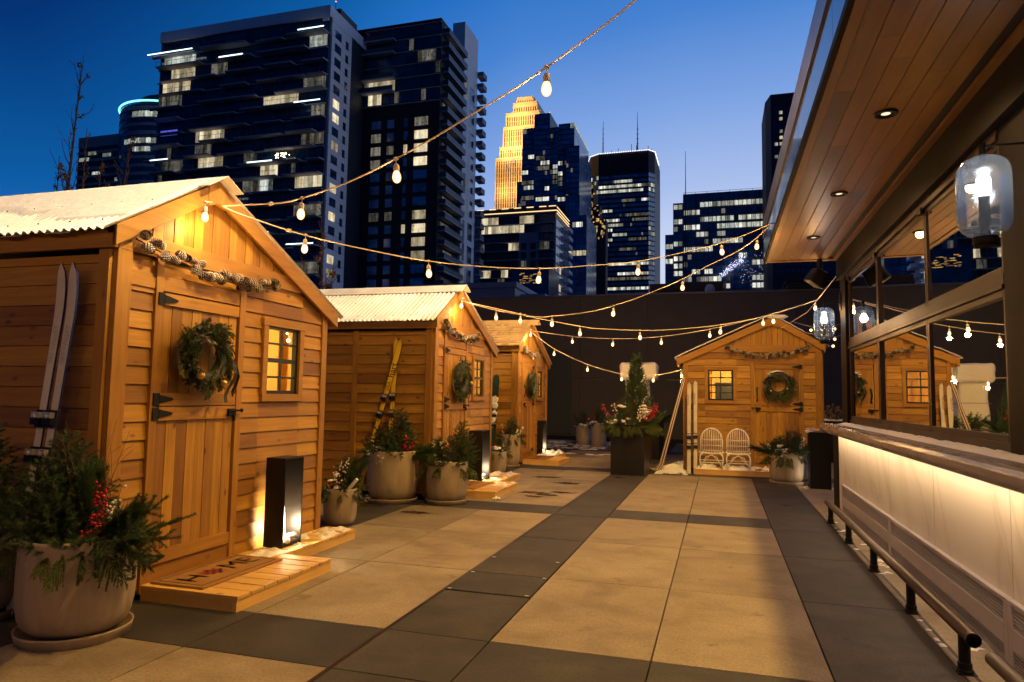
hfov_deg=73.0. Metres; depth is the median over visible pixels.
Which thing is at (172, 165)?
lit window
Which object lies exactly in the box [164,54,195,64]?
lit window
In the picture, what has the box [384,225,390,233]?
window
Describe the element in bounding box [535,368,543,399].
window
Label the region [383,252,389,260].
window
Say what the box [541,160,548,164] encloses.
lit window
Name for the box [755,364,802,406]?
door
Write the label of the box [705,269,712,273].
lit window
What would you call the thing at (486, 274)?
lit window
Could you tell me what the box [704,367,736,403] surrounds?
window
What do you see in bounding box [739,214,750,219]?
lit window
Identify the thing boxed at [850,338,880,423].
window
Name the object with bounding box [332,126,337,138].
window
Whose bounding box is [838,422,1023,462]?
countertop
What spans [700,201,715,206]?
lit window
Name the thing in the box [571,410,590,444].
planter
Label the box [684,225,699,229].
lit window
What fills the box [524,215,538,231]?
windows
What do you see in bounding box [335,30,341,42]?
window
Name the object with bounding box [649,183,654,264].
lit windows
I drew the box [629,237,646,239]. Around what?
lit window
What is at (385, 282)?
window
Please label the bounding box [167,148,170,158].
lit window
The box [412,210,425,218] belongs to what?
lit window
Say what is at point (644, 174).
windows
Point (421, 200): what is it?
window
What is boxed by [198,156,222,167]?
lit window
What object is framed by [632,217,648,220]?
lit window
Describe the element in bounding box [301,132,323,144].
lit window
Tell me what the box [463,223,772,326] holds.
string lights
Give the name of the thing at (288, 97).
lit window
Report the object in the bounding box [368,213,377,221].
lit window
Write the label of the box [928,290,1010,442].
window
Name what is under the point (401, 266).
window
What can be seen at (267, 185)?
lit window
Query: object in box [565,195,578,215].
windows
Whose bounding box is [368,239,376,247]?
window
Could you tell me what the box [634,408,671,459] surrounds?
planter box
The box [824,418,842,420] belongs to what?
planter snow
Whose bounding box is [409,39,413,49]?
lit window
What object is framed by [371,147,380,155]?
lit window
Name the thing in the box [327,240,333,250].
window
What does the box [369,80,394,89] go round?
lit window
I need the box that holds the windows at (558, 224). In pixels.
[556,219,562,294]
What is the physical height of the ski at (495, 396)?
1.826 m
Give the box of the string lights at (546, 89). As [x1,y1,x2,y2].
[222,0,635,219]
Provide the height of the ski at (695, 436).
1.754 m
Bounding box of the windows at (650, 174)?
[649,173,654,292]
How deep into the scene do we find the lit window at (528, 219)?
211.39 m
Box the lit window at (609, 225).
[608,223,622,226]
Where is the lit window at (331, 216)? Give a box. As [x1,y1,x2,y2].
[328,211,334,221]
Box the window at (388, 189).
[385,185,391,193]
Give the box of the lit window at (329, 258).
[327,254,333,264]
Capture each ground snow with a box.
[547,440,610,449]
[654,461,687,474]
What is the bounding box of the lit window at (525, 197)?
[522,196,532,199]
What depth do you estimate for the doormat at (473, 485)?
10.03 m
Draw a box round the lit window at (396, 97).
[394,92,398,102]
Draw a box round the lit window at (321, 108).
[311,104,324,115]
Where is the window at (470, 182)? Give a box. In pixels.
[468,177,472,196]
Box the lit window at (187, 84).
[163,81,190,92]
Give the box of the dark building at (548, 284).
[511,267,558,295]
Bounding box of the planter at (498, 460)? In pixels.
[491,439,512,472]
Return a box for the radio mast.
[685,151,686,282]
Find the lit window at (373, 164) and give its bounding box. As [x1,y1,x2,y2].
[370,160,379,168]
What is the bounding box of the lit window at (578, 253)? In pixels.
[568,250,585,255]
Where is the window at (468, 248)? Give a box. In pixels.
[467,246,470,264]
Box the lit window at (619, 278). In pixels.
[609,276,647,279]
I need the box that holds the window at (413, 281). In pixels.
[410,278,423,285]
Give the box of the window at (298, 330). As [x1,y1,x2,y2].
[258,317,305,400]
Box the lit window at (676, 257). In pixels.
[674,256,681,260]
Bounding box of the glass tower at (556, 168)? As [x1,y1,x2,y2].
[516,112,595,294]
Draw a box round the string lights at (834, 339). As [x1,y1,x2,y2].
[780,277,840,346]
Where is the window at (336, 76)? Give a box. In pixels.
[334,71,339,83]
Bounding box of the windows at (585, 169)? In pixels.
[579,146,591,210]
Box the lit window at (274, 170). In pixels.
[260,165,277,175]
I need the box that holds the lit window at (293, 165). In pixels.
[291,163,295,172]
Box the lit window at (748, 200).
[738,199,754,204]
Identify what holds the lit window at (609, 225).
in the glass office tower at (626, 184)
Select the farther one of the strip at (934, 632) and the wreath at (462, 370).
the wreath at (462, 370)
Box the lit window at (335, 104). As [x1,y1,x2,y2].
[333,99,338,110]
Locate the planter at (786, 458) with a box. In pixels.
[746,416,809,485]
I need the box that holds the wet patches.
[357,474,792,513]
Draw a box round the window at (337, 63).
[334,57,340,69]
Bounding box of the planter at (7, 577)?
[0,423,25,621]
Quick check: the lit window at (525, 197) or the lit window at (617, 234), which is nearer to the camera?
the lit window at (525, 197)
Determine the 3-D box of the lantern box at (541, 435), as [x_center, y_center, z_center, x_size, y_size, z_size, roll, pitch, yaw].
[0.676,2.185,15.715,0.222,0.760,0.350,0,-5,17]
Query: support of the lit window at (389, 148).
in the dark apartment tower at (418, 79)
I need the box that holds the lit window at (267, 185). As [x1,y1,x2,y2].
[259,179,272,190]
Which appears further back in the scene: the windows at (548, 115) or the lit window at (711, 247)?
the windows at (548, 115)
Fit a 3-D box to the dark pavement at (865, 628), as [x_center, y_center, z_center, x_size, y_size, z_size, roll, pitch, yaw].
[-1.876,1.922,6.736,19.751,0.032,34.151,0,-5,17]
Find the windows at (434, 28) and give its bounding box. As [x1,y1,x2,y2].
[364,22,440,106]
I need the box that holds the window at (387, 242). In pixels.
[384,239,390,247]
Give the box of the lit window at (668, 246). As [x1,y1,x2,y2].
[665,244,672,248]
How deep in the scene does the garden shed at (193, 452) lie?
4.98 m
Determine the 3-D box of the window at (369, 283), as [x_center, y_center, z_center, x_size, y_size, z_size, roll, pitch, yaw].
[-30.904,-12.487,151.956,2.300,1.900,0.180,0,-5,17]
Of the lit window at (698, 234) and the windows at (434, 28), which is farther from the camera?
the lit window at (698, 234)
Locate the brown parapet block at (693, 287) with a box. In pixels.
[650,282,722,292]
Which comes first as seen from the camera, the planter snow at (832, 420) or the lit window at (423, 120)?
the planter snow at (832, 420)
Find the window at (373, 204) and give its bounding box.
[369,200,378,208]
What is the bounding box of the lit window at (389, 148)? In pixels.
[386,146,393,154]
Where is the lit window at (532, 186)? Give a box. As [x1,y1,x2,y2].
[524,185,533,189]
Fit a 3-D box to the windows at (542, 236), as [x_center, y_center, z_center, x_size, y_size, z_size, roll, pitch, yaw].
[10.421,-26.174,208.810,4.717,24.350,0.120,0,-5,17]
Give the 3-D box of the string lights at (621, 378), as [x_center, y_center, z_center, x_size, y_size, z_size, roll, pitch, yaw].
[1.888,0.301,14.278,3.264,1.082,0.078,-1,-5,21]
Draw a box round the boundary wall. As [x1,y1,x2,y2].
[470,288,842,443]
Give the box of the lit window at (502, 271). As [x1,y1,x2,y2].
[501,270,507,277]
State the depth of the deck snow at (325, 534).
6.19 m
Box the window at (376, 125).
[372,121,380,129]
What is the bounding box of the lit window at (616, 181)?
[614,179,631,182]
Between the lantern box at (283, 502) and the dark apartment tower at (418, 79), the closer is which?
the lantern box at (283, 502)
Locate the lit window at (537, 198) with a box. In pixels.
[536,197,548,200]
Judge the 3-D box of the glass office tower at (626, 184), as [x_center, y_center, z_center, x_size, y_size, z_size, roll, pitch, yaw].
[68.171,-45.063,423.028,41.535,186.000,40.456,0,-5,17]
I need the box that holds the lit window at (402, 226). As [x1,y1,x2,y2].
[401,224,404,232]
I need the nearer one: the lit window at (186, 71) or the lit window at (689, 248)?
the lit window at (186, 71)
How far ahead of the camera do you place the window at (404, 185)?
151.45 m
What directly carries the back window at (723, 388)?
in the garden shed at (731, 395)
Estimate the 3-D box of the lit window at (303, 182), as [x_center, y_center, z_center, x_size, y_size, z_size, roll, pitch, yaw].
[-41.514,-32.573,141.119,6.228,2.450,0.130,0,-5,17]
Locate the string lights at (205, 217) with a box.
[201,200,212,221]
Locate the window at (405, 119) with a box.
[404,118,407,126]
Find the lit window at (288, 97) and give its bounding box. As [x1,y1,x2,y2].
[264,93,298,104]
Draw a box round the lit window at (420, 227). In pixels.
[411,223,424,232]
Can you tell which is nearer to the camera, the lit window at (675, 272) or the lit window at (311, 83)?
the lit window at (311, 83)
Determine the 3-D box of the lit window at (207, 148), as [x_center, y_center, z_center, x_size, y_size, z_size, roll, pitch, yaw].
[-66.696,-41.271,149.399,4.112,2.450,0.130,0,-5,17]
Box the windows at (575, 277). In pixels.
[567,216,585,294]
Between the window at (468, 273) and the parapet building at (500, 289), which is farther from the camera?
the window at (468, 273)
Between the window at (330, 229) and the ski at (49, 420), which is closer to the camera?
the ski at (49, 420)
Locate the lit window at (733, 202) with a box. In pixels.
[717,200,737,205]
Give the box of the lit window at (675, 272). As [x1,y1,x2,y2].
[674,271,681,275]
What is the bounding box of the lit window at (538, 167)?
[536,166,548,169]
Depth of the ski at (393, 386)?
9.42 m
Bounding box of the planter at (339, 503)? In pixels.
[321,432,371,525]
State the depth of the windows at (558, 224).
214.62 m
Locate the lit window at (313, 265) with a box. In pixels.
[296,262,318,273]
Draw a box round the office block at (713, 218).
[665,188,763,290]
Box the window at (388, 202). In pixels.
[385,199,391,207]
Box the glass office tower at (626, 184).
[588,112,659,293]
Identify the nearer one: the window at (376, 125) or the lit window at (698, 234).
the window at (376, 125)
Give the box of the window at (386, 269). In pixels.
[383,266,389,274]
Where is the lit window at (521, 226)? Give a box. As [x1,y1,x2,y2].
[519,225,523,232]
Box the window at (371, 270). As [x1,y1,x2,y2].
[367,266,376,274]
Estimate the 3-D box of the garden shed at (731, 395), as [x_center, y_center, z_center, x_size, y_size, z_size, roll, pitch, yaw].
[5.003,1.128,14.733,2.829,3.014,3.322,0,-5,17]
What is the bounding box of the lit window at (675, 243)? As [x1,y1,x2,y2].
[674,241,681,245]
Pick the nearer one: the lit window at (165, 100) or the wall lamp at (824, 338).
the wall lamp at (824, 338)
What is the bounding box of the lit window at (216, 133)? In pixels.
[195,129,223,142]
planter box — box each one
[601,352,666,475]
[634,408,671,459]
[824,404,842,462]
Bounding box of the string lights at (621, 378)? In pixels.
[531,332,682,381]
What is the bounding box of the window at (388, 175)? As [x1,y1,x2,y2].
[386,172,392,180]
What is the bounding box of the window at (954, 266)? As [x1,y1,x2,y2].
[924,142,1003,306]
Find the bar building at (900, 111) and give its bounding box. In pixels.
[762,0,1023,676]
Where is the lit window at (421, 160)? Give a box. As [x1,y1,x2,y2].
[413,156,426,165]
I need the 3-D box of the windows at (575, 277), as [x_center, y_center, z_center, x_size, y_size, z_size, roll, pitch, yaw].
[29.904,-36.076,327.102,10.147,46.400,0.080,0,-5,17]
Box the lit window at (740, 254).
[739,252,746,256]
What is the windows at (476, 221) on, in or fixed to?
in the midrise apartments
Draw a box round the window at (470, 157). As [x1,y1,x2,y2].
[469,154,472,173]
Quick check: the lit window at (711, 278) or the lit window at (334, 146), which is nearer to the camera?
the lit window at (334, 146)
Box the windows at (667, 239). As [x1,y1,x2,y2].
[665,237,672,283]
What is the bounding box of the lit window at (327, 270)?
[326,269,332,278]
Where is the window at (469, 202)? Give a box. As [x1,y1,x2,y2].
[468,200,471,219]
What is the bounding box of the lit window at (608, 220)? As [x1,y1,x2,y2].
[607,219,618,221]
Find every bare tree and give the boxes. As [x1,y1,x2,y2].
[50,56,109,190]
[53,156,64,191]
[111,136,137,185]
[300,200,337,288]
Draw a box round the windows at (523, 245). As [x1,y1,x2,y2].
[521,243,535,266]
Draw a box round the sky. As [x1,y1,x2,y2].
[0,0,816,283]
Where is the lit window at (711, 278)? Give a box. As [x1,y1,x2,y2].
[701,276,720,280]
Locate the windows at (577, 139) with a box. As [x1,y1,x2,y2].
[574,126,588,159]
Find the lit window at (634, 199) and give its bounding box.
[622,198,635,201]
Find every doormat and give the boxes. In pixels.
[150,554,282,589]
[468,480,493,489]
[525,455,553,459]
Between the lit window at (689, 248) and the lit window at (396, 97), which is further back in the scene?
the lit window at (689, 248)
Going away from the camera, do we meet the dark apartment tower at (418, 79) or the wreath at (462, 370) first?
the wreath at (462, 370)
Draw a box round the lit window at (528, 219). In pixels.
[520,215,533,223]
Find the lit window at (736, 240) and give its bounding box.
[726,238,737,242]
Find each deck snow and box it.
[250,526,350,556]
[471,471,517,480]
[491,482,515,485]
[537,449,564,455]
[697,463,768,471]
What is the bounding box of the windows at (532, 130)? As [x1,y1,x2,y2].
[521,129,533,207]
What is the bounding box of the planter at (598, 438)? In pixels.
[585,405,608,447]
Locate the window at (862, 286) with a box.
[848,257,877,341]
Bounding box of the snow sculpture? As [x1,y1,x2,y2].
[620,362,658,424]
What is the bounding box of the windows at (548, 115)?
[533,114,549,206]
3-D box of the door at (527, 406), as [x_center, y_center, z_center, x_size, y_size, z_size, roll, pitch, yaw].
[0.342,1.833,14.733,0.089,1.075,0.905,0,-5,17]
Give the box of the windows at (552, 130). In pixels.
[550,128,557,204]
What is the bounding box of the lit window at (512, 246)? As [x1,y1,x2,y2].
[508,243,518,250]
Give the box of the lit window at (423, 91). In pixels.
[421,89,425,99]
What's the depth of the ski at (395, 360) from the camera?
9.41 m
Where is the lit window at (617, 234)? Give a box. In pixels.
[612,233,626,235]
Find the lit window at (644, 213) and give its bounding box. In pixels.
[625,212,648,215]
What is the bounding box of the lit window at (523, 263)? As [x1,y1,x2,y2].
[521,261,525,267]
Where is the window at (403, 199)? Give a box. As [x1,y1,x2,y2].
[402,198,405,206]
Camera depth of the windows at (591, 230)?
337.56 m
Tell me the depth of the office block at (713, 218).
253.12 m
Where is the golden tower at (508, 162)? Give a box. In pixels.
[494,96,544,208]
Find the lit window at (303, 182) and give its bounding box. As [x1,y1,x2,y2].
[295,175,321,187]
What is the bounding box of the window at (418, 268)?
[410,264,423,273]
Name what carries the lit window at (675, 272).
in the office block at (713, 218)
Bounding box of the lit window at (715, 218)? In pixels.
[700,215,733,221]
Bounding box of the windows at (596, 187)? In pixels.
[591,177,597,203]
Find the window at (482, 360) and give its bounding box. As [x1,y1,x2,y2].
[471,355,485,400]
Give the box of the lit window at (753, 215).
[752,214,762,218]
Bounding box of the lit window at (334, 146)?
[331,140,337,151]
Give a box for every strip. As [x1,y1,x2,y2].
[307,476,607,681]
[818,505,1005,681]
[826,515,981,681]
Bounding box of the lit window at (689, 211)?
[684,210,699,214]
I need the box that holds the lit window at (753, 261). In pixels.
[752,259,762,264]
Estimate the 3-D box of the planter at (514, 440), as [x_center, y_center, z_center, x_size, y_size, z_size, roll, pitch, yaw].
[-0.035,1.840,13.738,0.654,1.310,0.706,-2,-6,35]
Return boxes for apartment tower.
[143,1,366,288]
[357,18,486,287]
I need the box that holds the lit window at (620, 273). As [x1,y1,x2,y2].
[618,272,647,274]
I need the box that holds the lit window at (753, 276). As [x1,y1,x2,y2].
[752,275,763,279]
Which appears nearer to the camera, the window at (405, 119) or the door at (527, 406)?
the door at (527, 406)
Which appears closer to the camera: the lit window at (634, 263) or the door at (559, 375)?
the door at (559, 375)
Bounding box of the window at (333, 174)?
[330,168,336,179]
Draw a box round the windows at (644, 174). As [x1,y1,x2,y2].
[598,173,648,293]
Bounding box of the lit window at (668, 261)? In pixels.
[666,259,672,263]
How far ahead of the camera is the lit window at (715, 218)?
253.81 m
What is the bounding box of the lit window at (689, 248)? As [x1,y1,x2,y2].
[684,247,699,251]
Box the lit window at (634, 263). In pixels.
[608,262,647,265]
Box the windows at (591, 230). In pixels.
[586,216,595,294]
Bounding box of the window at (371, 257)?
[367,253,376,261]
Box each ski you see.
[5,262,66,614]
[35,262,78,493]
[358,339,401,494]
[387,338,398,435]
[491,374,498,450]
[649,378,683,470]
[652,378,685,470]
[687,382,690,473]
[693,381,697,473]
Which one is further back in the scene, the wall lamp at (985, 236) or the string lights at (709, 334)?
the string lights at (709, 334)
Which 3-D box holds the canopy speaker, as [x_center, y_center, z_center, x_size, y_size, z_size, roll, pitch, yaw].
[4.271,-0.939,9.717,0.279,0.425,0.241,1,-5,-6]
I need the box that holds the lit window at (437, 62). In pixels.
[436,61,439,71]
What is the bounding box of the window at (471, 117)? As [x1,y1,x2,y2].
[470,109,473,129]
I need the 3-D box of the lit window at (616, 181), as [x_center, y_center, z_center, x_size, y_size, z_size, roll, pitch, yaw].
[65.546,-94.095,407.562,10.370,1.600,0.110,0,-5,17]
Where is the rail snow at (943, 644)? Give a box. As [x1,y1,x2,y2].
[835,522,985,650]
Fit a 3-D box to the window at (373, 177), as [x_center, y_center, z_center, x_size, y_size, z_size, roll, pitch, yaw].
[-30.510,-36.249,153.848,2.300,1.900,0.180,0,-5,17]
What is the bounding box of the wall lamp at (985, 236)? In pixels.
[955,124,1023,248]
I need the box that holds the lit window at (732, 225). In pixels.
[717,223,737,227]
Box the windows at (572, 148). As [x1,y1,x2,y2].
[566,147,578,194]
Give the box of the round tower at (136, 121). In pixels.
[75,94,158,189]
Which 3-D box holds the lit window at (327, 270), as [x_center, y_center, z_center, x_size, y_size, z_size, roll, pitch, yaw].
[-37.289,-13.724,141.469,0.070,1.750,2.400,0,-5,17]
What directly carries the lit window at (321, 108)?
in the apartment tower at (262, 109)
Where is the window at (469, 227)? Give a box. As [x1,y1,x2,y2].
[467,222,471,241]
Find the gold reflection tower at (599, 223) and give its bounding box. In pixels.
[591,185,607,293]
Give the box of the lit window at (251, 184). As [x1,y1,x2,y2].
[242,180,259,191]
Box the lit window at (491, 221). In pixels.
[482,218,498,225]
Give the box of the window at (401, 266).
[400,265,403,273]
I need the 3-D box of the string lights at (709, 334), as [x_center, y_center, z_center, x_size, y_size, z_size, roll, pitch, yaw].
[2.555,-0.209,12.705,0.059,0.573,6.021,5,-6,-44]
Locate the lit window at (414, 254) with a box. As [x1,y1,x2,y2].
[411,250,423,259]
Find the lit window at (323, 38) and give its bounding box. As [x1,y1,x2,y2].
[309,34,327,46]
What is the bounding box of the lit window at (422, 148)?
[414,143,426,151]
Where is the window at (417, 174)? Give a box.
[413,169,426,178]
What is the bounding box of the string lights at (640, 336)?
[465,300,815,339]
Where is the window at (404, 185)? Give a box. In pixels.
[402,184,405,192]
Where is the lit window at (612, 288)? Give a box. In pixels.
[609,286,647,289]
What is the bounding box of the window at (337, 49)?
[335,43,340,55]
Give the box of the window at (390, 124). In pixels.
[387,120,393,128]
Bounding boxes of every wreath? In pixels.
[175,316,237,402]
[452,358,473,403]
[527,370,538,400]
[762,370,797,403]
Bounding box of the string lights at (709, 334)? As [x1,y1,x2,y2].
[535,300,817,345]
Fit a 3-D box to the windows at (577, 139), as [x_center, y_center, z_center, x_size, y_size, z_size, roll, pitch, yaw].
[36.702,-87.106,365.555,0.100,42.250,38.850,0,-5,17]
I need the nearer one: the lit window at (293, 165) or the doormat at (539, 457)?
the doormat at (539, 457)
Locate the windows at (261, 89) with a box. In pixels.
[154,20,327,287]
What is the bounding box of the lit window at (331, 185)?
[329,183,335,193]
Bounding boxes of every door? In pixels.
[143,406,243,567]
[152,292,239,405]
[444,347,465,402]
[444,403,468,455]
[522,402,533,453]
[523,364,534,400]
[546,350,571,433]
[752,406,802,463]
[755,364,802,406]
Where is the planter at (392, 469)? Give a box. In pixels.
[358,382,438,504]
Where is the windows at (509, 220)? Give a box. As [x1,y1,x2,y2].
[480,216,518,282]
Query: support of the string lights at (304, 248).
attached to the bar building at (900, 111)
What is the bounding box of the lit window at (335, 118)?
[332,112,338,123]
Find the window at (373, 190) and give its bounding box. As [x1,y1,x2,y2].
[369,186,378,195]
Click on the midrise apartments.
(528, 237)
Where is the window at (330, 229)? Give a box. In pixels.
[328,225,334,235]
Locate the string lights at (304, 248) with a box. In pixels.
[224,207,771,283]
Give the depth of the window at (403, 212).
150.97 m
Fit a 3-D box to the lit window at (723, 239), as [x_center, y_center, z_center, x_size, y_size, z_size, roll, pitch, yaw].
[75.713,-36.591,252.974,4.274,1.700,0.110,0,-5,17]
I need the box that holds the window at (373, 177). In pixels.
[370,173,379,182]
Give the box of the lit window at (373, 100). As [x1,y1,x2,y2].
[368,95,380,105]
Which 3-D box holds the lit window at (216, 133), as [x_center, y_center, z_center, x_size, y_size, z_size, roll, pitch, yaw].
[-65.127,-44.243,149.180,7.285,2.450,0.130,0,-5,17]
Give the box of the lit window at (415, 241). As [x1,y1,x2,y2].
[411,237,424,245]
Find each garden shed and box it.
[0,176,342,594]
[319,285,498,496]
[483,320,551,462]
[674,314,829,470]
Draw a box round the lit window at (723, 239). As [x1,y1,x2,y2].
[713,238,724,242]
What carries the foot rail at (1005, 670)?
on the dark pavement at (865, 628)
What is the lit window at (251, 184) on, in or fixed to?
in the apartment tower at (262, 109)
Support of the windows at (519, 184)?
in the glass tower at (556, 168)
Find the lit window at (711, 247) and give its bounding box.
[700,246,712,250]
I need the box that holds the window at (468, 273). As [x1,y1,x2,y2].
[466,269,470,282]
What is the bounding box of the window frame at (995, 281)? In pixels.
[849,273,1003,345]
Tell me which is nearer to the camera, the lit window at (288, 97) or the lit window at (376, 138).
the lit window at (288, 97)
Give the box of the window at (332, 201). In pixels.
[329,197,335,207]
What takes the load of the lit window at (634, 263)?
in the glass office tower at (626, 184)
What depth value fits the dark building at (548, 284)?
157.16 m
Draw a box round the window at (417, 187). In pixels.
[413,183,425,191]
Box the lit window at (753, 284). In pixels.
[752,282,763,286]
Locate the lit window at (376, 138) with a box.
[371,134,380,142]
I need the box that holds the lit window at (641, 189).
[599,188,642,193]
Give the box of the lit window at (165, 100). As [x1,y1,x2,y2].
[158,95,181,106]
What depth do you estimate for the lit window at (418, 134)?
151.33 m
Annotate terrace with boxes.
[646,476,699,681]
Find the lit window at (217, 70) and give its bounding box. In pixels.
[211,62,227,73]
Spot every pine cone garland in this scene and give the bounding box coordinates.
[136,229,280,292]
[443,318,480,342]
[523,345,540,358]
[724,342,809,359]
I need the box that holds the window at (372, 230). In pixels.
[368,226,377,234]
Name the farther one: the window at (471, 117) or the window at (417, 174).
the window at (471, 117)
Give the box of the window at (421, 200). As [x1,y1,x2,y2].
[412,196,425,205]
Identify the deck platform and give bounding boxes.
[140,551,330,612]
[251,526,355,555]
[466,481,517,498]
[486,472,520,481]
[523,456,569,465]
[695,467,807,478]
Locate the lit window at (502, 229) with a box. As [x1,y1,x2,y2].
[481,225,518,233]
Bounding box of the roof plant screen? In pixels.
[782,278,839,288]
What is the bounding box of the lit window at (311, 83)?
[303,76,325,86]
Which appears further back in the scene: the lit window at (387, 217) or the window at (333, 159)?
the lit window at (387, 217)
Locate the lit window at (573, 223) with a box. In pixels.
[572,222,582,226]
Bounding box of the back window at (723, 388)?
[716,383,731,398]
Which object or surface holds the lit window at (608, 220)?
in the glass office tower at (626, 184)
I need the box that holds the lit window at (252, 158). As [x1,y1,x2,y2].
[244,153,256,162]
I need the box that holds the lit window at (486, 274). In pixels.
[481,271,490,277]
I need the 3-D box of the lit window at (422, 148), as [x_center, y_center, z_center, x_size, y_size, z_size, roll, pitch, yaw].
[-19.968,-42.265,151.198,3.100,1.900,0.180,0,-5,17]
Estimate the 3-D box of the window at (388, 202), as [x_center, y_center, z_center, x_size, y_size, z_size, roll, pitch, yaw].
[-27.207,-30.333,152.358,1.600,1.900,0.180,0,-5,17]
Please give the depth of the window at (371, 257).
152.34 m
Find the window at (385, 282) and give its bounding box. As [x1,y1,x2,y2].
[382,279,388,286]
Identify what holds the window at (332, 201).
in the apartment tower at (262, 109)
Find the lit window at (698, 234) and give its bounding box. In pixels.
[696,232,707,236]
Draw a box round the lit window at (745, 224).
[739,221,762,226]
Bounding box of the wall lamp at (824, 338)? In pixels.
[814,293,841,343]
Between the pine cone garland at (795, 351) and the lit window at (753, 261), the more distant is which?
the lit window at (753, 261)
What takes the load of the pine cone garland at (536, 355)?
attached to the garden shed at (515, 365)
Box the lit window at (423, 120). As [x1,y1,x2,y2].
[415,116,427,125]
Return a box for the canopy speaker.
[804,258,828,288]
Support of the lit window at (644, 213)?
in the glass office tower at (626, 184)
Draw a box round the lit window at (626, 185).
[599,183,640,188]
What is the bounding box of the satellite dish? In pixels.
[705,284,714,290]
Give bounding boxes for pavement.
[0,439,977,681]
[0,441,967,681]
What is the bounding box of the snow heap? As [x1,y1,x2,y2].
[805,428,819,432]
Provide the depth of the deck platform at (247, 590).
4.64 m
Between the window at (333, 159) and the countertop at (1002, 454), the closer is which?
the countertop at (1002, 454)
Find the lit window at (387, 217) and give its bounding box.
[384,212,391,220]
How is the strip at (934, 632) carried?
on the pavement at (734, 603)
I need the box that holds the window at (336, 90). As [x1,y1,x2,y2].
[333,84,339,96]
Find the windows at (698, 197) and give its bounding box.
[684,191,762,287]
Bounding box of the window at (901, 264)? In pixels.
[876,213,926,328]
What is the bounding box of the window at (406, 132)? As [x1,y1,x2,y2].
[404,131,407,139]
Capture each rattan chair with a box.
[699,428,723,468]
[726,428,750,469]
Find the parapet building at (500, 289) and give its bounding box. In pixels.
[412,281,547,297]
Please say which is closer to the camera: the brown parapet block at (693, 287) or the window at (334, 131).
the brown parapet block at (693, 287)
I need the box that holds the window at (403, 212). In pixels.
[401,211,404,219]
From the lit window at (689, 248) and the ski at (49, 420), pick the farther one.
the lit window at (689, 248)
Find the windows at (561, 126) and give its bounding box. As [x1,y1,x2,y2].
[558,124,573,206]
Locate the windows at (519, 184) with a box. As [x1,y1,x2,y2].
[516,183,521,207]
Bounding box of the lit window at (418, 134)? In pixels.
[414,129,427,138]
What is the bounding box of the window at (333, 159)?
[331,155,336,165]
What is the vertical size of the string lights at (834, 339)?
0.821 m
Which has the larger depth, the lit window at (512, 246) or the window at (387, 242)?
the lit window at (512, 246)
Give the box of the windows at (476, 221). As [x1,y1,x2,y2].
[473,219,478,281]
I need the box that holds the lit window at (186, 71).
[171,67,194,78]
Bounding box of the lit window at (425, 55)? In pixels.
[418,49,435,61]
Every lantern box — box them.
[263,455,303,548]
[468,430,489,480]
[537,420,546,453]
[807,432,831,489]
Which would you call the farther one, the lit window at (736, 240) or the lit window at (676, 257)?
the lit window at (676, 257)
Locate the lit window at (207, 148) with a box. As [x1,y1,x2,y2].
[195,144,210,153]
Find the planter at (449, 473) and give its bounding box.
[415,413,480,505]
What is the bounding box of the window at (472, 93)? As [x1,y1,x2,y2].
[470,86,474,106]
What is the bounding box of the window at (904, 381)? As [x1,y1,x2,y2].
[878,319,930,430]
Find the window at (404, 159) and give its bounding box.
[403,158,406,166]
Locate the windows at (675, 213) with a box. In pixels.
[674,212,681,282]
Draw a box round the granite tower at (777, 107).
[762,92,835,289]
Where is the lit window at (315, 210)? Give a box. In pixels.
[294,204,320,215]
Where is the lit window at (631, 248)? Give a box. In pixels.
[620,247,635,250]
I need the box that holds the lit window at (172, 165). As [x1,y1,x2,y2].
[162,160,181,170]
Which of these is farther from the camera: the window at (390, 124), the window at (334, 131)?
the window at (390, 124)
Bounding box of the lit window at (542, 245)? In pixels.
[539,241,548,248]
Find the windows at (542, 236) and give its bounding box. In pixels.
[539,214,554,266]
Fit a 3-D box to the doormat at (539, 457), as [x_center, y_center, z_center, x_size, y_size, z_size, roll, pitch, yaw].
[0.595,2.476,14.725,0.430,0.018,0.820,0,-5,17]
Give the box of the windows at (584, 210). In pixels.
[580,196,590,219]
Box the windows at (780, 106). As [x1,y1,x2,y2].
[774,104,835,272]
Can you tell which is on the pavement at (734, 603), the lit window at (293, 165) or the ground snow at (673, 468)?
the ground snow at (673, 468)
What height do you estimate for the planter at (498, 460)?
0.609 m
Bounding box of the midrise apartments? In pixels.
[473,205,572,294]
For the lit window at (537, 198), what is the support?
in the glass tower at (556, 168)
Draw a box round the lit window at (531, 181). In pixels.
[522,180,533,184]
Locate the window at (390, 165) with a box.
[386,159,392,167]
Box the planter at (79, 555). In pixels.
[0,420,196,651]
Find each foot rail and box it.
[825,499,981,676]
[985,652,1023,681]
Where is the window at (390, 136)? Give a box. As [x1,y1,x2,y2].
[387,133,393,141]
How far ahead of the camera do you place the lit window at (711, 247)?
253.87 m
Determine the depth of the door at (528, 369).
14.72 m
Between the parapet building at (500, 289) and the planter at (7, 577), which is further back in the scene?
the parapet building at (500, 289)
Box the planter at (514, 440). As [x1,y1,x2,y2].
[492,406,526,467]
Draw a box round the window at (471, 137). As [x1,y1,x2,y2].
[469,131,473,151]
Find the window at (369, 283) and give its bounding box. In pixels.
[366,280,375,287]
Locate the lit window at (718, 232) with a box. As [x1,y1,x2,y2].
[717,231,724,235]
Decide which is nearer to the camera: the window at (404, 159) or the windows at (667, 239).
the window at (404, 159)

